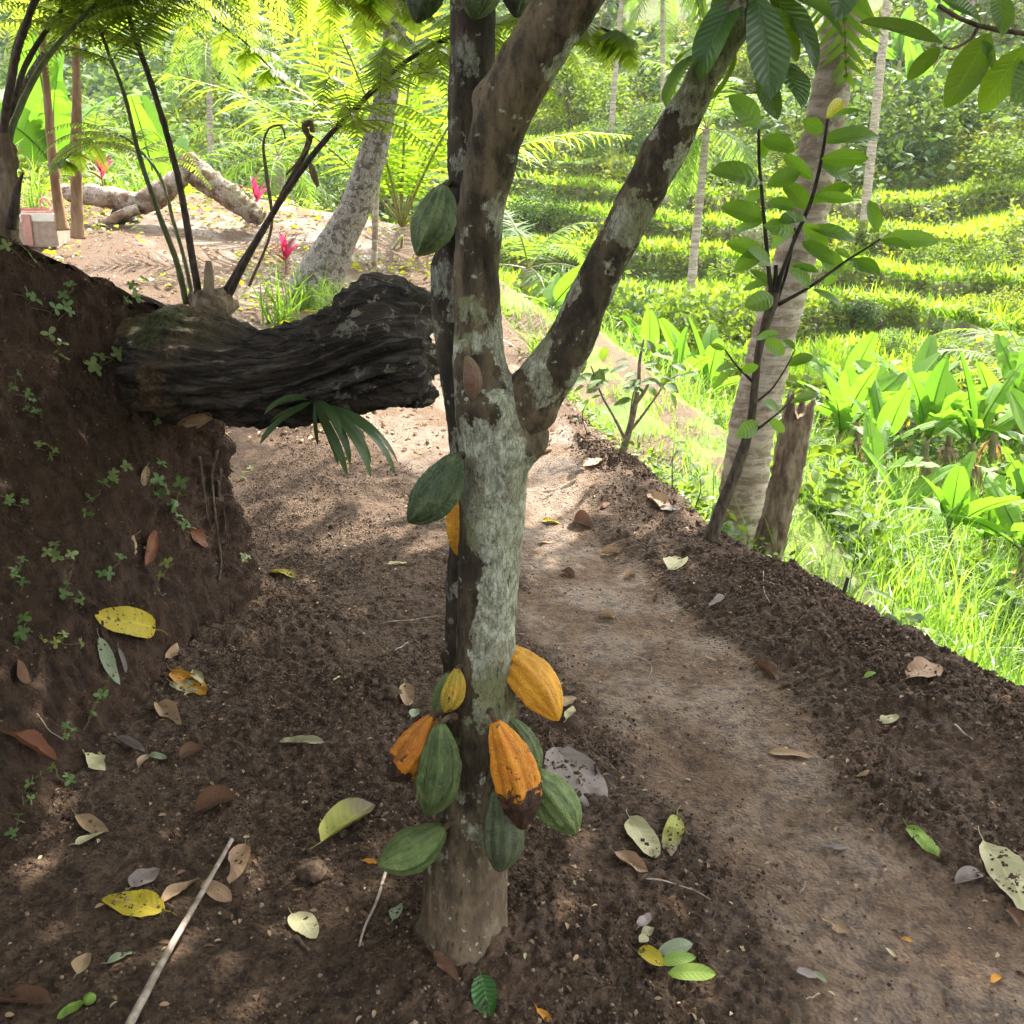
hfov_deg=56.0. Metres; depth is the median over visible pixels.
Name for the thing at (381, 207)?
bush
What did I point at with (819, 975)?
fallen leaf
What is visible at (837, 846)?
fallen leaf
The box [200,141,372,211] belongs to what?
bush
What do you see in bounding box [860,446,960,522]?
banana plant
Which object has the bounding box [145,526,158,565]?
fallen leaf
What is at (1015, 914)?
fallen leaf
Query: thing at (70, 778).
creeping weed
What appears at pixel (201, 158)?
coconut palm
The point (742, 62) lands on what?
bush
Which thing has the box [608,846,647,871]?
fallen leaf
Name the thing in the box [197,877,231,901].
fallen leaf
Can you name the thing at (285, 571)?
fallen leaf
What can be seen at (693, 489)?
edge weeds
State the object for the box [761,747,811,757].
fallen leaf
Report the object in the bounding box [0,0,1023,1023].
ground
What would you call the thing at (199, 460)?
root
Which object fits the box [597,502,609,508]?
fallen leaf
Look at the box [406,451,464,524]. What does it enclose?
cacao pod
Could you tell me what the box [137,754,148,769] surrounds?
fallen leaf
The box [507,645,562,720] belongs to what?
cacao pod
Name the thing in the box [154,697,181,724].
fallen leaf
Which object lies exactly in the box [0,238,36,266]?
creeping weed
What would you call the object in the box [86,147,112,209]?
cordyline
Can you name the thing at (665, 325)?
banana plant
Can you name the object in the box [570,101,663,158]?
bush
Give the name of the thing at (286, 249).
cordyline
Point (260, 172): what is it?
coconut palm
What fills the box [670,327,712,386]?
banana plant
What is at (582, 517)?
fallen leaf
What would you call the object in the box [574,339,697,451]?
sapling
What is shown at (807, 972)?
fallen leaf
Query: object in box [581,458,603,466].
fallen leaf
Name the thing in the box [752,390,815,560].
broken stump
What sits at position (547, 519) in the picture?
fallen leaf
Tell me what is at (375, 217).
slender tree
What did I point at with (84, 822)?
fallen leaf
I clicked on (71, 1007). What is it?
fallen leaf
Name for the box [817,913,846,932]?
fallen leaf
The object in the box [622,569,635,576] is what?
fallen leaf
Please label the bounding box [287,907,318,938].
fallen leaf
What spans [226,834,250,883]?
fallen leaf
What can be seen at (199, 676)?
fallen leaf
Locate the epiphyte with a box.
[260,394,397,477]
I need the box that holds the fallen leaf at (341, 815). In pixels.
[310,798,375,848]
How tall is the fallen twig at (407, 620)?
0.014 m
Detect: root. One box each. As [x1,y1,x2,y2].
[197,456,212,532]
[209,449,221,582]
[217,469,226,543]
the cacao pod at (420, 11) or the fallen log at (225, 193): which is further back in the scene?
the fallen log at (225, 193)
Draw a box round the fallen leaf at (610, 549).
[597,545,619,553]
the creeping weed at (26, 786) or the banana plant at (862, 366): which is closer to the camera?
the creeping weed at (26, 786)
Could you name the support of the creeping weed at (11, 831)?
on the earth bank
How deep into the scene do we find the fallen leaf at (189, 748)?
2.85 m
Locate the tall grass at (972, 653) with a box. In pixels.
[673,342,1023,685]
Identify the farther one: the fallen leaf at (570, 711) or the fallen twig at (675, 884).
the fallen leaf at (570, 711)
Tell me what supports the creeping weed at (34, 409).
on the earth bank
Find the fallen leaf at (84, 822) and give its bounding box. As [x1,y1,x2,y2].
[71,808,108,833]
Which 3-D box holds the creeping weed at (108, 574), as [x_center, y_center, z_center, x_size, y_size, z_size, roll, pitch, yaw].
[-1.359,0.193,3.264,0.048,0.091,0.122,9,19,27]
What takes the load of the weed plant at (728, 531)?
on the ground at (714, 762)
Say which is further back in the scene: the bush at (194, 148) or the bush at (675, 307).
the bush at (194, 148)
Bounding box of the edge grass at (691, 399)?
[499,270,1023,682]
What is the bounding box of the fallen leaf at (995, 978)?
[989,974,1001,982]
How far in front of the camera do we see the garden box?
9.48 m
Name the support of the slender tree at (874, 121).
on the ground at (714, 762)
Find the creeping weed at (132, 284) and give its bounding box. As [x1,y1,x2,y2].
[122,275,148,308]
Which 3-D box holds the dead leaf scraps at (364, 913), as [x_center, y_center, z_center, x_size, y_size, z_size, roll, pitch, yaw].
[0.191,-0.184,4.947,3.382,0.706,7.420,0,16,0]
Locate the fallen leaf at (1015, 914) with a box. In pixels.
[1007,903,1022,926]
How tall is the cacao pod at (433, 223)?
0.142 m
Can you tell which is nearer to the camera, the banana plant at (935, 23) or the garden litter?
the garden litter
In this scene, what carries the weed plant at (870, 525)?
on the ground at (714, 762)
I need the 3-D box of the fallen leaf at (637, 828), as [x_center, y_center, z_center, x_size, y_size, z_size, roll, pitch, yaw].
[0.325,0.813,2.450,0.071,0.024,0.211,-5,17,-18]
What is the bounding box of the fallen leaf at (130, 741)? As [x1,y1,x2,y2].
[113,732,144,750]
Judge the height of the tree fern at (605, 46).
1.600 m
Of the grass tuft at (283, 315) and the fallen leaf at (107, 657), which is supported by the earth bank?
the fallen leaf at (107, 657)
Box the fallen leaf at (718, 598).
[707,593,725,607]
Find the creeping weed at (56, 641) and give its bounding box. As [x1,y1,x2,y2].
[39,630,84,648]
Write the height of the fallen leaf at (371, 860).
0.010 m
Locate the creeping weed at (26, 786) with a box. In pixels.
[22,771,42,804]
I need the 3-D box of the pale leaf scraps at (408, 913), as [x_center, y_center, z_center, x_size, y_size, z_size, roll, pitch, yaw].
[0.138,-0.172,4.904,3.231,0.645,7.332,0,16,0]
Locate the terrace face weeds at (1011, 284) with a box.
[329,104,1023,400]
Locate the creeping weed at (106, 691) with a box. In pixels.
[102,675,114,699]
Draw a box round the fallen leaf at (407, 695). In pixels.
[399,679,414,704]
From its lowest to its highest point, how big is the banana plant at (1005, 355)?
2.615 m
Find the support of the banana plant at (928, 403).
on the ground at (714, 762)
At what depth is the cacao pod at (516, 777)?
1.82 m
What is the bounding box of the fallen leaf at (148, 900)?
[101,889,176,916]
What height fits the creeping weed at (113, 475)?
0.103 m
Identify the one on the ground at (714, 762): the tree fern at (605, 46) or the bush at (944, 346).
the bush at (944, 346)
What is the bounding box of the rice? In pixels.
[328,90,1023,388]
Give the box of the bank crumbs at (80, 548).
[0,235,262,894]
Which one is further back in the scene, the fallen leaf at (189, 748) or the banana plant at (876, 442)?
the banana plant at (876, 442)
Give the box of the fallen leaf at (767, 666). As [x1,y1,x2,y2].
[750,656,778,679]
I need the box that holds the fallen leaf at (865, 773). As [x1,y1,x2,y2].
[854,770,869,775]
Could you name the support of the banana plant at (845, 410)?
on the ground at (714, 762)
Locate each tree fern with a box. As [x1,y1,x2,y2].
[0,0,443,244]
[0,0,641,314]
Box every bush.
[16,146,93,190]
[20,163,88,185]
[22,89,199,184]
[92,165,162,191]
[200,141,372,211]
[326,145,435,224]
[503,180,583,232]
[536,269,677,352]
[540,46,634,117]
[556,271,764,399]
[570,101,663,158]
[601,309,626,343]
[620,341,692,393]
[693,140,776,191]
[704,255,765,291]
[720,44,802,93]
[827,295,886,323]
[828,240,855,256]
[848,95,908,138]
[850,125,955,178]
[875,326,922,358]
[877,72,1017,155]
[897,240,1013,278]
[898,331,974,371]
[928,114,1023,168]
[948,284,1023,319]
[950,356,1008,404]
[956,129,1023,193]
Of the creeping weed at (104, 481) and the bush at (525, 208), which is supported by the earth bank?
the creeping weed at (104, 481)
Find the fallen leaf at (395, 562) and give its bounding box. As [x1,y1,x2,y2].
[387,561,406,564]
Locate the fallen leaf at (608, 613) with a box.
[597,609,614,618]
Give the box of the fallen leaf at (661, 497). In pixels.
[647,490,669,510]
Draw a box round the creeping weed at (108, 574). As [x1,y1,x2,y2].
[95,553,126,580]
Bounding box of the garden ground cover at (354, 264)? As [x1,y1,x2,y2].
[20,181,434,327]
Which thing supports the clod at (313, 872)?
on the ground at (714, 762)
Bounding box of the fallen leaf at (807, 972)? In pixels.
[792,967,816,978]
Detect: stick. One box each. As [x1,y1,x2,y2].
[125,838,233,1023]
[140,294,167,305]
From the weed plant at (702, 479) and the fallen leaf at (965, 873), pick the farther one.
the weed plant at (702, 479)
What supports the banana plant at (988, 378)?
on the ground at (714, 762)
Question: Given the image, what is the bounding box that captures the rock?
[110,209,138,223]
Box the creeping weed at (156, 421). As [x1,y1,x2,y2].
[152,418,160,424]
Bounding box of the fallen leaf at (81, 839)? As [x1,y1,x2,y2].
[68,831,104,845]
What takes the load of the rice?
on the ground at (714, 762)
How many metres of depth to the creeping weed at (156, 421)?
3.67 m
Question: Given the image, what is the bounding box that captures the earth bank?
[0,235,262,870]
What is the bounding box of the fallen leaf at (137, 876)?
[125,867,159,890]
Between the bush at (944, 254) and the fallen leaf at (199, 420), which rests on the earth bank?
the fallen leaf at (199, 420)
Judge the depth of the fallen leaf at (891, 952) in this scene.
2.09 m
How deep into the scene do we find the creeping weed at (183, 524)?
3.67 m
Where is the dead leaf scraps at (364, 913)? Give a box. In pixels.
[0,361,1021,1023]
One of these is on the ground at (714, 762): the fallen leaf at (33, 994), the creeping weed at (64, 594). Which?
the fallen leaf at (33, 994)
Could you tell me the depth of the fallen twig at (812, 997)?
1.95 m
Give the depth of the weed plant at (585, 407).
6.18 m
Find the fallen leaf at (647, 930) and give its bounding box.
[641,925,653,935]
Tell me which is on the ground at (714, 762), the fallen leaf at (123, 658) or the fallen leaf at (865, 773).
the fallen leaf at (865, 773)
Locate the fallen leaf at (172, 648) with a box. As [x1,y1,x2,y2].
[162,643,178,660]
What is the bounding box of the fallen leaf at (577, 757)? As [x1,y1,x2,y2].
[544,731,607,806]
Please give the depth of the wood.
43.62 m
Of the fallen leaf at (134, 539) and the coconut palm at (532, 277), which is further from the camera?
the coconut palm at (532, 277)
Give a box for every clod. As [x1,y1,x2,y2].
[295,860,328,884]
[371,691,383,699]
[379,684,402,699]
[459,1001,473,1014]
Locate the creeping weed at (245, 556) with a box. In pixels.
[240,553,250,562]
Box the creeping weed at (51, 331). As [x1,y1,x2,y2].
[40,327,69,359]
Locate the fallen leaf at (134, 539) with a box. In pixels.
[131,531,139,557]
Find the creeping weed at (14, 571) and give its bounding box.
[7,556,29,590]
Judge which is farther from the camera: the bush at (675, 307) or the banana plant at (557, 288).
the bush at (675, 307)
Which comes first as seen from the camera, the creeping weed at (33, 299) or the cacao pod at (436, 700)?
the cacao pod at (436, 700)
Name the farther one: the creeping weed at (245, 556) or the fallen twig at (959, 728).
the creeping weed at (245, 556)
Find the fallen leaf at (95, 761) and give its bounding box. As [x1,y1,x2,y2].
[82,749,105,770]
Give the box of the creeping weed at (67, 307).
[57,280,76,320]
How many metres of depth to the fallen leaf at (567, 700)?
3.15 m
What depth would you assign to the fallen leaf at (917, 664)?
3.21 m
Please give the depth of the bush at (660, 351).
15.24 m
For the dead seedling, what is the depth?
2.90 m
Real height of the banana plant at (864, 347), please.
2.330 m
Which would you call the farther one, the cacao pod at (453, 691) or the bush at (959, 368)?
the bush at (959, 368)
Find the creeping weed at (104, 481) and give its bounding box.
[82,478,110,517]
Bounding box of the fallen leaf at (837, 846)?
[820,843,847,849]
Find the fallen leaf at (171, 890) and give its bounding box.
[153,878,197,907]
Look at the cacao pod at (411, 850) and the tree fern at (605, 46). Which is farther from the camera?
the tree fern at (605, 46)
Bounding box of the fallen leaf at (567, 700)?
[563,696,576,705]
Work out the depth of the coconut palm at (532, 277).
16.27 m
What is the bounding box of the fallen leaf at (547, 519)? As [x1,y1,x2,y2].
[538,517,558,522]
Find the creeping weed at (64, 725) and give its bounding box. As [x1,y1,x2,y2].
[60,721,77,739]
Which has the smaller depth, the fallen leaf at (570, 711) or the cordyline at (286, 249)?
the fallen leaf at (570, 711)
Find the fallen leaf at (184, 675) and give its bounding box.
[166,663,206,694]
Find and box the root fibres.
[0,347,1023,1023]
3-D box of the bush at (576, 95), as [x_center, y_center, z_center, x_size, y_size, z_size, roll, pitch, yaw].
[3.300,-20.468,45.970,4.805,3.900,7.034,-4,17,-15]
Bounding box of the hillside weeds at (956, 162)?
[110,0,1023,451]
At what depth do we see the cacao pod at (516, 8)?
1.71 m
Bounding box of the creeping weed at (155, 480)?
[150,458,178,512]
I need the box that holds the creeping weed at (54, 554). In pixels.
[41,541,77,562]
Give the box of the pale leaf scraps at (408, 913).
[8,409,970,1020]
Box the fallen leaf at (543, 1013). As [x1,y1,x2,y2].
[534,1004,551,1021]
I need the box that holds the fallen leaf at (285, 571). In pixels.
[268,569,297,577]
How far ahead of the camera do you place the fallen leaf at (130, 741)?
2.91 m
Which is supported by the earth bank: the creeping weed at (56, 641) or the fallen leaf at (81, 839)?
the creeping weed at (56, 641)
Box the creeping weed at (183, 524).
[173,512,196,533]
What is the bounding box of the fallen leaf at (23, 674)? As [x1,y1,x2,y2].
[15,654,30,683]
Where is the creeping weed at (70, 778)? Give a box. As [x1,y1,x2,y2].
[46,762,75,785]
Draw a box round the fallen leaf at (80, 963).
[71,952,90,977]
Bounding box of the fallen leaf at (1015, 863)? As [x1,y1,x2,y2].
[978,826,1023,910]
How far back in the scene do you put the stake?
3.99 m
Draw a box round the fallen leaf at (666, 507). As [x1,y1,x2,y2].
[657,505,678,510]
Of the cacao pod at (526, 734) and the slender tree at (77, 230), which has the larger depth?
the slender tree at (77, 230)
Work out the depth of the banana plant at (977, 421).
13.33 m
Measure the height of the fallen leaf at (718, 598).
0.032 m
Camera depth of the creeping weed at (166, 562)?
3.52 m
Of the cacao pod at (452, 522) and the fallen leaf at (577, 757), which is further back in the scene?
the fallen leaf at (577, 757)
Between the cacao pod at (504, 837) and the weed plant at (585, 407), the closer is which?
the cacao pod at (504, 837)
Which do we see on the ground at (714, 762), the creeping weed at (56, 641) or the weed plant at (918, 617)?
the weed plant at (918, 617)
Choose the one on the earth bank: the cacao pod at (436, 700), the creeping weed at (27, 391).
the creeping weed at (27, 391)
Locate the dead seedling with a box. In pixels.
[977,695,1001,714]
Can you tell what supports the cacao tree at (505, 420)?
on the ground at (714, 762)
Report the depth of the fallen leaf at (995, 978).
2.02 m
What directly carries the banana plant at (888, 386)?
on the ground at (714, 762)
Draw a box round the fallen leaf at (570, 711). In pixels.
[563,706,575,722]
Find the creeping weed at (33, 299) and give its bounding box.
[15,287,62,316]
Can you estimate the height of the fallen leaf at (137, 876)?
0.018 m
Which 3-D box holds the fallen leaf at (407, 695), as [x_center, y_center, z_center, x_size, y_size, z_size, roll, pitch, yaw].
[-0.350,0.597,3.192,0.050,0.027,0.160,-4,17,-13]
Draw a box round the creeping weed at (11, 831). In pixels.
[4,813,24,840]
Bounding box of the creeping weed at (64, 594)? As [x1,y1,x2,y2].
[59,579,84,604]
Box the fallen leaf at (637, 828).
[624,809,660,857]
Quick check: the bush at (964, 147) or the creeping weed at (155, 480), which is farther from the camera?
the bush at (964, 147)
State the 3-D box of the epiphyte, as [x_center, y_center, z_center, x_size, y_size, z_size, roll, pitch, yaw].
[-0.631,-0.261,3.340,0.452,0.301,0.193,0,16,0]
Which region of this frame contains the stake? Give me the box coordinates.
[842,577,849,592]
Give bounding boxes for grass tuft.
[21,144,66,207]
[108,161,150,191]
[124,157,189,189]
[233,255,331,325]
[273,262,339,308]
[503,293,552,358]
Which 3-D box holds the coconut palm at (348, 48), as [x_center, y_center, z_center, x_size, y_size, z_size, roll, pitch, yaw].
[-6.646,-17.163,38.902,5.566,6.782,5.438,0,16,0]
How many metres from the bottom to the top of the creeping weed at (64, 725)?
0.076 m
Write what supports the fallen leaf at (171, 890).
on the ground at (714, 762)
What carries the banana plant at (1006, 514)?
on the ground at (714, 762)
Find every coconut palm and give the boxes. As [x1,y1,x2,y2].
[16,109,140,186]
[17,127,130,183]
[93,140,259,193]
[129,1,291,168]
[137,0,632,248]
[188,83,356,212]
[190,154,300,192]
[244,0,406,307]
[277,3,383,149]
[347,41,449,188]
[499,210,614,313]
[600,0,649,157]
[613,0,698,115]
[633,60,790,322]
[681,0,898,548]
[914,328,1020,433]
[945,305,1023,373]
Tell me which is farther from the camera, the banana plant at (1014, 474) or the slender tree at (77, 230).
the banana plant at (1014, 474)
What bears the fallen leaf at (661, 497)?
on the ground at (714, 762)
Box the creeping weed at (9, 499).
[2,493,28,509]
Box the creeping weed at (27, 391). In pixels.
[7,369,33,401]
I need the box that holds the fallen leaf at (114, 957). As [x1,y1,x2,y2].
[100,951,134,964]
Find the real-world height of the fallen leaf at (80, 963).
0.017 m
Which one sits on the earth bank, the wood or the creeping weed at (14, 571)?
the creeping weed at (14, 571)
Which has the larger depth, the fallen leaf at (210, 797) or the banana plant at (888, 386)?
the banana plant at (888, 386)
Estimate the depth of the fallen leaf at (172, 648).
3.51 m
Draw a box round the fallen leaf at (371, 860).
[359,858,376,863]
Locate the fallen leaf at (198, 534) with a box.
[190,528,207,546]
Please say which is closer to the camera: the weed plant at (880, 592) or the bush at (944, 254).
the weed plant at (880, 592)
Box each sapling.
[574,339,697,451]
[703,93,937,542]
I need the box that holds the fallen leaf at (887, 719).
[875,714,898,723]
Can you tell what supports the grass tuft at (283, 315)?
on the ground at (714, 762)
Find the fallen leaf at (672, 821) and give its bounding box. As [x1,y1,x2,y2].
[662,806,683,855]
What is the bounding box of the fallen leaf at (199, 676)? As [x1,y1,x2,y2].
[190,670,203,683]
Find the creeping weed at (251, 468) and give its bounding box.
[241,465,253,480]
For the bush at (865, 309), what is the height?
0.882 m
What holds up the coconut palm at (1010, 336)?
on the ground at (714, 762)
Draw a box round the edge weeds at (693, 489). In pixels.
[500,298,857,596]
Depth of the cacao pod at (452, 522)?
1.91 m
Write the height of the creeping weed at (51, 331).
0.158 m
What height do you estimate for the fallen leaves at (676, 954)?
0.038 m
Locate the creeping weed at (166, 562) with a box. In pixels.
[156,557,174,590]
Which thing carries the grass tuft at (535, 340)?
on the ground at (714, 762)
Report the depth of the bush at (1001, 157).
36.74 m
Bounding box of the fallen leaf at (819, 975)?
[808,968,826,982]
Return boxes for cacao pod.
[377,819,455,875]
[386,708,455,782]
[406,0,443,23]
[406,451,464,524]
[410,180,456,255]
[415,712,461,815]
[432,671,450,714]
[441,663,465,712]
[445,502,458,554]
[460,0,499,19]
[462,347,482,400]
[484,785,524,872]
[486,707,542,829]
[502,0,530,17]
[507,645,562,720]
[509,718,542,769]
[536,768,581,834]
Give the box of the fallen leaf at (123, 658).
[117,642,126,672]
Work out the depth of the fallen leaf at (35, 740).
2.72 m
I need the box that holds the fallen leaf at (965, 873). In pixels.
[951,866,982,884]
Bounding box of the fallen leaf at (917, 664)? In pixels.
[900,656,942,680]
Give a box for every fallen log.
[61,152,266,226]
[111,272,439,429]
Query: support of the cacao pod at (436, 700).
attached to the cacao tree at (472, 54)
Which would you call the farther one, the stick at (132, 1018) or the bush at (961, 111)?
the bush at (961, 111)
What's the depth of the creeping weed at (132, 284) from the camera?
3.55 m
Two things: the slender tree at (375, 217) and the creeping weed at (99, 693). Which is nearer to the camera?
the creeping weed at (99, 693)
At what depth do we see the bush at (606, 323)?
13.80 m
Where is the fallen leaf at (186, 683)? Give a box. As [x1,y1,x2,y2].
[165,677,197,692]
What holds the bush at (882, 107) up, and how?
on the ground at (714, 762)
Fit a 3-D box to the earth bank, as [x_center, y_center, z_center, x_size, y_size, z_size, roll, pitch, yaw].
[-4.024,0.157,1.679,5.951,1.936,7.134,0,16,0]
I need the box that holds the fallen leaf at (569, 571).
[560,567,574,576]
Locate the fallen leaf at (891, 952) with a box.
[884,945,895,955]
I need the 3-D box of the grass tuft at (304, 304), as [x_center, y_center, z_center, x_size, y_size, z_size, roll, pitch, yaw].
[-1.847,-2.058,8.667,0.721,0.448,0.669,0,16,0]
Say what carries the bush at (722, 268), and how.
on the ground at (714, 762)
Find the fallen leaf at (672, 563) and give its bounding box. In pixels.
[663,556,687,571]
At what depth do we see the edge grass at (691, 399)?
8.04 m
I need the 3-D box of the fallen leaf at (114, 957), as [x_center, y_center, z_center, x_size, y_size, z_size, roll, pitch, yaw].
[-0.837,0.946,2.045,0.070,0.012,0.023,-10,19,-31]
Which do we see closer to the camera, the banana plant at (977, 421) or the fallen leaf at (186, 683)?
the fallen leaf at (186, 683)
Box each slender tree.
[2,0,69,230]
[69,29,85,238]
[371,183,379,269]
[858,0,891,232]
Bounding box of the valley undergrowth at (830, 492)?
[710,353,1023,673]
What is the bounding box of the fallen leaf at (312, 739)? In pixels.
[279,735,332,743]
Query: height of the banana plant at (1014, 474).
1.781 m
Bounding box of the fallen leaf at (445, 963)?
[429,945,458,981]
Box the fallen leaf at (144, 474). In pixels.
[141,461,149,485]
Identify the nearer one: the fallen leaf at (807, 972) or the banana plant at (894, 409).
the fallen leaf at (807, 972)
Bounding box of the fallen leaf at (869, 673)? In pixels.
[862,671,875,677]
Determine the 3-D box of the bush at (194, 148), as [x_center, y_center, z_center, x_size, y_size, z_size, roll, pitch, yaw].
[-13.722,-12.213,34.386,5.446,4.910,7.972,13,21,38]
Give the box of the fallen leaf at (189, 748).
[176,741,202,761]
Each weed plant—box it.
[573,394,604,433]
[658,441,685,487]
[686,463,710,506]
[721,521,733,536]
[733,522,755,544]
[829,511,879,595]
[866,579,919,613]
[883,613,923,628]
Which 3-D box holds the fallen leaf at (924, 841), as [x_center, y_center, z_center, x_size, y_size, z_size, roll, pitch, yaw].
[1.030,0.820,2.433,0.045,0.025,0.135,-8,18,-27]
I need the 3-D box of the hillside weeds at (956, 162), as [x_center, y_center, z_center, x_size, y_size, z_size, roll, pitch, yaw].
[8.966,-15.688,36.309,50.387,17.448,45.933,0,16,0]
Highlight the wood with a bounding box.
[0,0,1023,224]
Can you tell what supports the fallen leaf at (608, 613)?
on the ground at (714, 762)
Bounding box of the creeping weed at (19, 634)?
[13,611,31,650]
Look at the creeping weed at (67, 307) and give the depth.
3.33 m
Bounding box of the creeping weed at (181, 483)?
[166,476,188,505]
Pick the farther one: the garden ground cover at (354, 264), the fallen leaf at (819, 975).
the garden ground cover at (354, 264)
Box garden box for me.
[19,197,70,246]
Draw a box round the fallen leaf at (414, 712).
[409,709,419,718]
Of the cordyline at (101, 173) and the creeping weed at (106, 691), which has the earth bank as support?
the creeping weed at (106, 691)
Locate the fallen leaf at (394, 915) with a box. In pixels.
[389,903,402,922]
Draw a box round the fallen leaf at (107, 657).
[97,630,119,683]
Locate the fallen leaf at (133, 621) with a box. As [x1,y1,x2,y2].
[95,606,166,637]
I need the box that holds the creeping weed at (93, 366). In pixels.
[83,346,121,376]
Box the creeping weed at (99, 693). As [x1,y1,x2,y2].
[83,688,107,730]
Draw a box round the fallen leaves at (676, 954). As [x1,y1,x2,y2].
[626,933,715,980]
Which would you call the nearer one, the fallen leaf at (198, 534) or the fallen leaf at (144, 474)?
the fallen leaf at (144, 474)
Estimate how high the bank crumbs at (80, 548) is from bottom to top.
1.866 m
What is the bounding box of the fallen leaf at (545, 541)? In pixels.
[536,540,551,542]
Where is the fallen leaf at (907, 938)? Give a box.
[899,936,912,941]
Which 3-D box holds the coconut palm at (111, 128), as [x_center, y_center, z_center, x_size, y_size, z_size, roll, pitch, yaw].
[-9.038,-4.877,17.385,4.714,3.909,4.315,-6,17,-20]
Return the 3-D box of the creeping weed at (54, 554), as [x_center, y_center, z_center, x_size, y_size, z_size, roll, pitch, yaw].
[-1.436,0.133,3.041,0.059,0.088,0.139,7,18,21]
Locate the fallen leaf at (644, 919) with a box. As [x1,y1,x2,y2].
[635,912,651,929]
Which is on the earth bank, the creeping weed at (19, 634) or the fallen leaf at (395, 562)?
the creeping weed at (19, 634)
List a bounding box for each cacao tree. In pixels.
[413,0,857,965]
[430,0,495,731]
[860,0,1023,111]
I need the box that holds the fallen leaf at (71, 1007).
[57,1000,82,1018]
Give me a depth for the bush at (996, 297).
25.18 m
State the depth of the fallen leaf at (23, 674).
2.81 m
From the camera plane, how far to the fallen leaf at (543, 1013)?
1.89 m
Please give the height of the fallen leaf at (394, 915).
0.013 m
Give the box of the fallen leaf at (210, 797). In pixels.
[187,785,235,813]
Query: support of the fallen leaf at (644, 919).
on the ground at (714, 762)
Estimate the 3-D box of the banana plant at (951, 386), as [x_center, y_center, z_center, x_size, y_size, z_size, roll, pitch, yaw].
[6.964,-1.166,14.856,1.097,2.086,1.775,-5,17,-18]
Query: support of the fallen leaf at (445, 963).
on the ground at (714, 762)
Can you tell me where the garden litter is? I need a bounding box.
[38,194,617,453]
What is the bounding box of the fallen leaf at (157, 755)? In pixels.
[145,752,166,758]
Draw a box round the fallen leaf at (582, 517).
[569,510,592,527]
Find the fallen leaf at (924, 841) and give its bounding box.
[902,817,939,855]
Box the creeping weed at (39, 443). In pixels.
[33,440,58,460]
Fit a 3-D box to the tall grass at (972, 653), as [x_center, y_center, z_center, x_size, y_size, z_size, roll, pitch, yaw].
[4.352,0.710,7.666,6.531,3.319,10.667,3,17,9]
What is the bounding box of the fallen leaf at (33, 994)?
[0,984,62,1004]
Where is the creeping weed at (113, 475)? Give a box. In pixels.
[107,459,132,484]
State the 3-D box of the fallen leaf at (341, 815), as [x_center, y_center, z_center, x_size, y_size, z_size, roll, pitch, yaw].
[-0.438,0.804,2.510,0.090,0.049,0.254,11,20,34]
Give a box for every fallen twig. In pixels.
[37,713,63,739]
[293,934,310,952]
[358,871,386,946]
[383,616,435,622]
[609,651,651,679]
[646,878,710,899]
[805,993,819,999]
[954,723,972,739]
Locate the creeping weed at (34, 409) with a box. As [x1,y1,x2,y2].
[22,395,42,417]
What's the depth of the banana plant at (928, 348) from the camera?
16.82 m
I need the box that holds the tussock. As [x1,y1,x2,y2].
[303,274,357,313]
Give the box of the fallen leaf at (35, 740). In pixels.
[0,729,56,760]
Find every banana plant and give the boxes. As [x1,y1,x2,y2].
[0,17,115,184]
[82,94,191,193]
[518,264,581,314]
[622,309,668,357]
[652,317,739,412]
[658,317,731,405]
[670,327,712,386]
[782,368,906,477]
[808,331,902,440]
[822,366,879,469]
[831,368,967,483]
[841,413,939,506]
[853,352,965,461]
[856,335,960,442]
[860,6,953,101]
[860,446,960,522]
[887,40,954,137]
[907,351,1023,494]
[907,358,985,489]
[920,451,1021,568]
[925,0,984,86]
[931,366,992,467]
[939,476,1023,616]
[970,474,1023,573]
[974,360,1010,466]
[975,333,1023,446]
[976,447,1023,561]
[984,388,1023,444]
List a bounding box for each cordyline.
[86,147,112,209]
[238,176,266,226]
[265,231,299,276]
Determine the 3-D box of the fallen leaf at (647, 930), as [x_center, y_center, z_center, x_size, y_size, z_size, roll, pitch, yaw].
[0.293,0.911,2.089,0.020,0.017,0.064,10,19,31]
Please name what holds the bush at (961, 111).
on the ground at (714, 762)
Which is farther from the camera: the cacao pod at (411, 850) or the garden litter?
the garden litter
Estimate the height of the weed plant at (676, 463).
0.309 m
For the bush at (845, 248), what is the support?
on the ground at (714, 762)
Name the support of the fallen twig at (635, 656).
on the ground at (714, 762)
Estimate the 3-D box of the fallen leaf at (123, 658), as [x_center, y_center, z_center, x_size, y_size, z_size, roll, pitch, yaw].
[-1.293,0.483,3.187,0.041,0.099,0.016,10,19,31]
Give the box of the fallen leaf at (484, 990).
[471,964,497,1017]
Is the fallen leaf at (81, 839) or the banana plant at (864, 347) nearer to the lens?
the fallen leaf at (81, 839)
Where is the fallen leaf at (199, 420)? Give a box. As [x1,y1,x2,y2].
[175,412,212,428]

